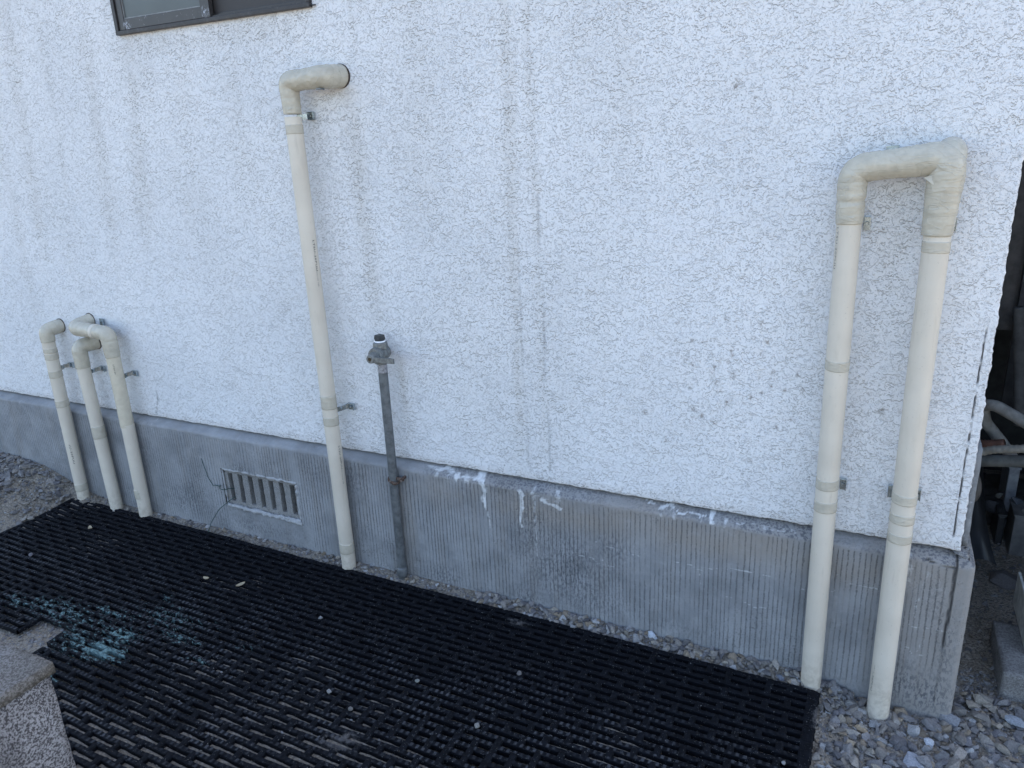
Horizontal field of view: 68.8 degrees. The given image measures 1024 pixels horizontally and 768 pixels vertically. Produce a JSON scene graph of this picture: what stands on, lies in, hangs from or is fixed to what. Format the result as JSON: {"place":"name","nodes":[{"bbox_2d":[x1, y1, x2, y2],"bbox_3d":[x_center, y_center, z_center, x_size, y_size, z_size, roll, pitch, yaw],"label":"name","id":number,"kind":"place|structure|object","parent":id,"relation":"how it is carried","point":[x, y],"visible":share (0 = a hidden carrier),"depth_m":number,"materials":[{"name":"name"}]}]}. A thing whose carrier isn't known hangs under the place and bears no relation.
{"place":"outdoors","nodes":[
{"label":"outdoors","id":0,"kind":"place"},
{"bbox_2d":[0,452,1023,767],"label":"ground","id":1,"kind":"structure","parent":0,"point":[980,595],"depth_m":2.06,"materials":[{"name":"grey gravel"}]},
{"bbox_2d":[0,640,75,767],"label":"concrete post","id":2,"kind":"object","parent":1,"relation":"on","point":[32,732],"visible":1,"depth_m":1.13,"materials":[{"name":"grey concrete"}]},
{"bbox_2d":[0,498,819,767],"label":"rubber mat","id":3,"kind":"object","parent":1,"relation":"on","point":[473,655],"visible":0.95,"depth_m":1.97,"materials":[{"name":"black rubber"}]},
{"bbox_2d":[0,0,1023,721],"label":"house","id":4,"kind":"structure","parent":1,"relation":"on","point":[576,262],"depth_m":1.95,"materials":[{"name":"paint"}]},
{"bbox_2d":[39,318,89,499],"bbox_3d":[-1.739,0.136,2.957,0.096,0.794,0.064,-19,24,-41],"label":"insulated pipe","id":5,"kind":"object","parent":4,"relation":"attached to","point":[49,331],"visible":0.98,"depth_m":2.90,"materials":[{"name":"beige plastic"}]},
{"bbox_2d":[71,337,123,511],"bbox_3d":[-1.572,0.157,2.880,0.101,0.702,0.059,-17,23,-38],"label":"insulated pipe","id":6,"kind":"object","parent":4,"relation":"attached to","point":[81,348],"visible":0.98,"depth_m":2.83,"materials":[{"name":"plastic"}]},
{"bbox_2d":[68,313,152,516],"bbox_3d":[-1.489,0.148,2.830,0.246,0.826,0.100,6,20,25],"label":"insulated pipe","id":7,"kind":"object","parent":4,"relation":"attached to","point":[85,325],"visible":0.98,"depth_m":2.74,"materials":[{"name":"beige plastic"}]},
{"bbox_2d":[110,0,315,35],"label":"window","id":8,"kind":"structure","parent":4,"relation":"in","point":[129,16],"depth_m":2.17,"materials":[{"name":"grey metal"}]},
{"bbox_2d":[201,458,235,531],"bbox_3d":[-1.056,0.414,2.700,0.134,0.288,0.045,3,19,15],"label":"thin wire","id":9,"kind":"object","parent":4,"relation":"attached to","point":[219,488],"visible":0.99,"depth_m":2.70,"materials":[{"name":"black metal"}]},
{"bbox_2d":[279,64,355,569],"bbox_3d":[-0.501,-0.102,2.240,0.193,1.580,0.102,6,20,25],"label":"insulated pipe","id":10,"kind":"object","parent":4,"relation":"attached to","point":[293,83],"visible":0.98,"depth_m":2.16,"materials":[{"name":"beige plastic"}]},
{"bbox_2d":[366,334,407,579],"bbox_3d":[-0.347,0.268,2.264,0.102,0.849,0.085,6,20,25],"label":"steel riser","id":11,"kind":"object","parent":4,"relation":"attached to","point":[379,353],"visible":1,"depth_m":2.25,"materials":[{"name":"metal"}]},
{"bbox_2d":[800,136,967,721],"bbox_3d":[0.789,0.171,1.656,0.226,1.361,0.097,6,20,25],"label":"insulated pipe","id":12,"kind":"object","parent":4,"relation":"attached to","point":[940,167],"visible":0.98,"depth_m":1.57,"materials":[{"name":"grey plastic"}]},
{"bbox_2d":[975,476,981,501],"bbox_3d":[1.241,0.277,2.014,0.035,0.082,0.066,5,19,21],"label":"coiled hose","id":13,"kind":"object","parent":4,"relation":"attached to","point":[978,489],"visible":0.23,"depth_m":1.99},
{"bbox_2d":[970,467,995,564],"bbox_3d":[1.400,0.383,2.238,0.129,0.346,0.050,-4,18,-5],"label":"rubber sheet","id":14,"kind":"object","parent":4,"relation":"hanging from","point":[980,542],"visible":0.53,"depth_m":2.28,"materials":[{"name":"black rubber"}]},
{"bbox_2d":[981,439,1005,446],"bbox_3d":[1.308,0.166,2.066,0.030,0.054,0.098,-15,22,-35],"label":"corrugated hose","id":15,"kind":"object","parent":4,"relation":"attached to","point":[986,443],"visible":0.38,"depth_m":2.04,"materials":[{"name":"brown plastic"}]},
{"bbox_2d":[981,455,1023,467],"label":"pipe","id":16,"kind":"object","parent":4,"relation":"attached to","point":[1002,460],"visible":0.9,"depth_m":2.03,"materials":[{"name":"grey plastic"}]},
{"bbox_2d":[982,399,1023,454],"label":"duct hose","id":17,"kind":"object","parent":4,"relation":"attached to","point":[992,430],"visible":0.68,"depth_m":2.03,"materials":[{"name":"grey plastic"}]},
{"bbox_2d":[982,444,1023,455],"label":"pipe","id":18,"kind":"object","parent":4,"relation":"attached to","point":[994,449],"visible":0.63,"depth_m":1.95,"materials":[{"name":"beige plastic"}]},
{"bbox_2d":[1013,306,1023,426],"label":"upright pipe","id":19,"kind":"object","parent":4,"relation":"attached to","point":[1018,358],"visible":0.91,"depth_m":2.15,"materials":[{"name":"grey metal"}]},
{"bbox_2d":[648,631,656,639],"bbox_3d":[0.385,0.697,2.063,0.020,0.028,0.030,-13,21,-28],"label":"stone","id":20,"kind":"object","parent":1,"relation":"on","point":[651,634],"visible":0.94,"depth_m":2.06,"materials":[{"name":"white stone"}]},
{"bbox_2d":[776,674,784,680],"bbox_3d":[0.684,0.746,1.895,0.022,0.020,0.021,-8,19,-15],"label":"stone","id":21,"kind":"object","parent":1,"relation":"on","point":[780,677],"visible":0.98,"depth_m":1.89,"materials":[{"name":"grey stone"}]},
{"bbox_2d":[844,699,857,706],"bbox_3d":[0.832,0.785,1.836,0.037,0.017,0.024,-2,18,3],"label":"stone","id":22,"kind":"object","parent":1,"relation":"on","point":[849,703],"visible":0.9,"depth_m":1.83,"materials":[{"name":"grey stone"}]},
{"bbox_2d":[854,724,867,732],"bbox_3d":[0.825,0.815,1.765,0.016,0.014,0.035,-19,24,-42],"label":"stone","id":23,"kind":"object","parent":1,"relation":"on","point":[860,729],"visible":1,"depth_m":1.76,"materials":[{"name":"beige stone"}]},
{"bbox_2d":[869,720,880,727],"bbox_3d":[0.862,0.810,1.775,0.026,0.013,0.027,6,20,25],"label":"stone","id":24,"kind":"object","parent":1,"relation":"on","point":[873,723],"visible":1,"depth_m":1.77,"materials":[{"name":"grey stone"}]},
{"bbox_2d":[903,751,922,767],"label":"stone","id":25,"kind":"object","parent":1,"relation":"on","point":[908,760],"visible":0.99,"depth_m":1.67,"materials":[{"name":"grey stone"}]},
{"bbox_2d":[924,737,933,747],"bbox_3d":[0.957,0.822,1.716,0.022,0.020,0.022,6,20,25],"label":"stone","id":26,"kind":"object","parent":1,"relation":"on","point":[929,741],"visible":1,"depth_m":1.71,"materials":[{"name":"white stone"}]},
{"bbox_2d":[938,713,960,727],"bbox_3d":[1.037,0.793,1.783,0.033,0.029,0.059,-15,22,-34],"label":"stone","id":27,"kind":"object","parent":1,"relation":"on","point":[952,720],"visible":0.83,"depth_m":1.77,"materials":[{"name":"grey stone"}]},
{"bbox_2d":[990,499,1007,544],"bbox_3d":[1.638,0.459,2.517,0.027,0.126,0.123,6,20,25],"label":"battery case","id":28,"kind":"object","parent":1,"relation":"on","point":[998,522],"visible":0.97,"depth_m":2.48,"materials":[{"name":"black plastic"}]},
{"bbox_2d":[985,500,998,513],"bbox_3d":[1.644,0.417,2.545,0.067,0.055,0.048,-11,20,-25],"label":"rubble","id":29,"kind":"object","parent":28,"relation":"on","point":[990,505],"visible":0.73,"depth_m":2.53,"materials":[{"name":"stone"}]},
{"bbox_2d":[995,493,1002,498],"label":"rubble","id":30,"kind":"object","parent":29,"relation":"on","point":[998,495],"visible":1,"depth_m":2.54,"materials":[{"name":"stone"}]},
{"bbox_2d":[980,160,1023,473],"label":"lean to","id":31,"kind":"object","parent":1,"relation":"on","point":[1000,383],"depth_m":2.24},
{"bbox_2d":[984,473,1023,524],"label":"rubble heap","id":32,"kind":"object","parent":1,"relation":"on","point":[991,484],"visible":0.2,"depth_m":2.70,"materials":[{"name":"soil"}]},
{"bbox_2d":[989,620,1023,701],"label":"concrete block","id":33,"kind":"object","parent":1,"relation":"on","point":[1007,647],"depth_m":1.88,"materials":[{"name":"grey concrete"}]},
{"bbox_2d":[1013,572,1023,646],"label":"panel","id":34,"kind":"object","parent":33,"relation":"on","point":[1018,601],"visible":1,"depth_m":2.00,"materials":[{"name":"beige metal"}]},
{"bbox_2d":[989,569,1023,589],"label":"stone","id":35,"kind":"object","parent":1,"relation":"on","point":[1004,579],"visible":0.7,"depth_m":2.26,"materials":[{"name":"grey stone"}]},
{"bbox_2d":[998,467,1021,526],"bbox_3d":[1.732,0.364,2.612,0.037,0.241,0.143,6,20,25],"label":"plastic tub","id":36,"kind":"object","parent":1,"relation":"on","point":[1008,484],"visible":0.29,"depth_m":2.55,"materials":[{"name":"grey plastic"}]},
{"bbox_2d":[1004,714,1023,727],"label":"stone","id":37,"kind":"object","parent":1,"relation":"on","point":[1014,720],"visible":1,"depth_m":1.75,"materials":[{"name":"white stone"}]},
{"bbox_2d":[1004,499,1023,556],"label":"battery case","id":38,"kind":"object","parent":1,"relation":"on","point":[1014,536],"visible":1,"depth_m":2.41,"materials":[{"name":"grey plastic"}]},
{"bbox_2d":[1011,496,1023,504],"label":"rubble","id":39,"kind":"object","parent":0,"point":[1016,501],"visible":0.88,"depth_m":2.45,"materials":[{"name":"stone"}]}
]}

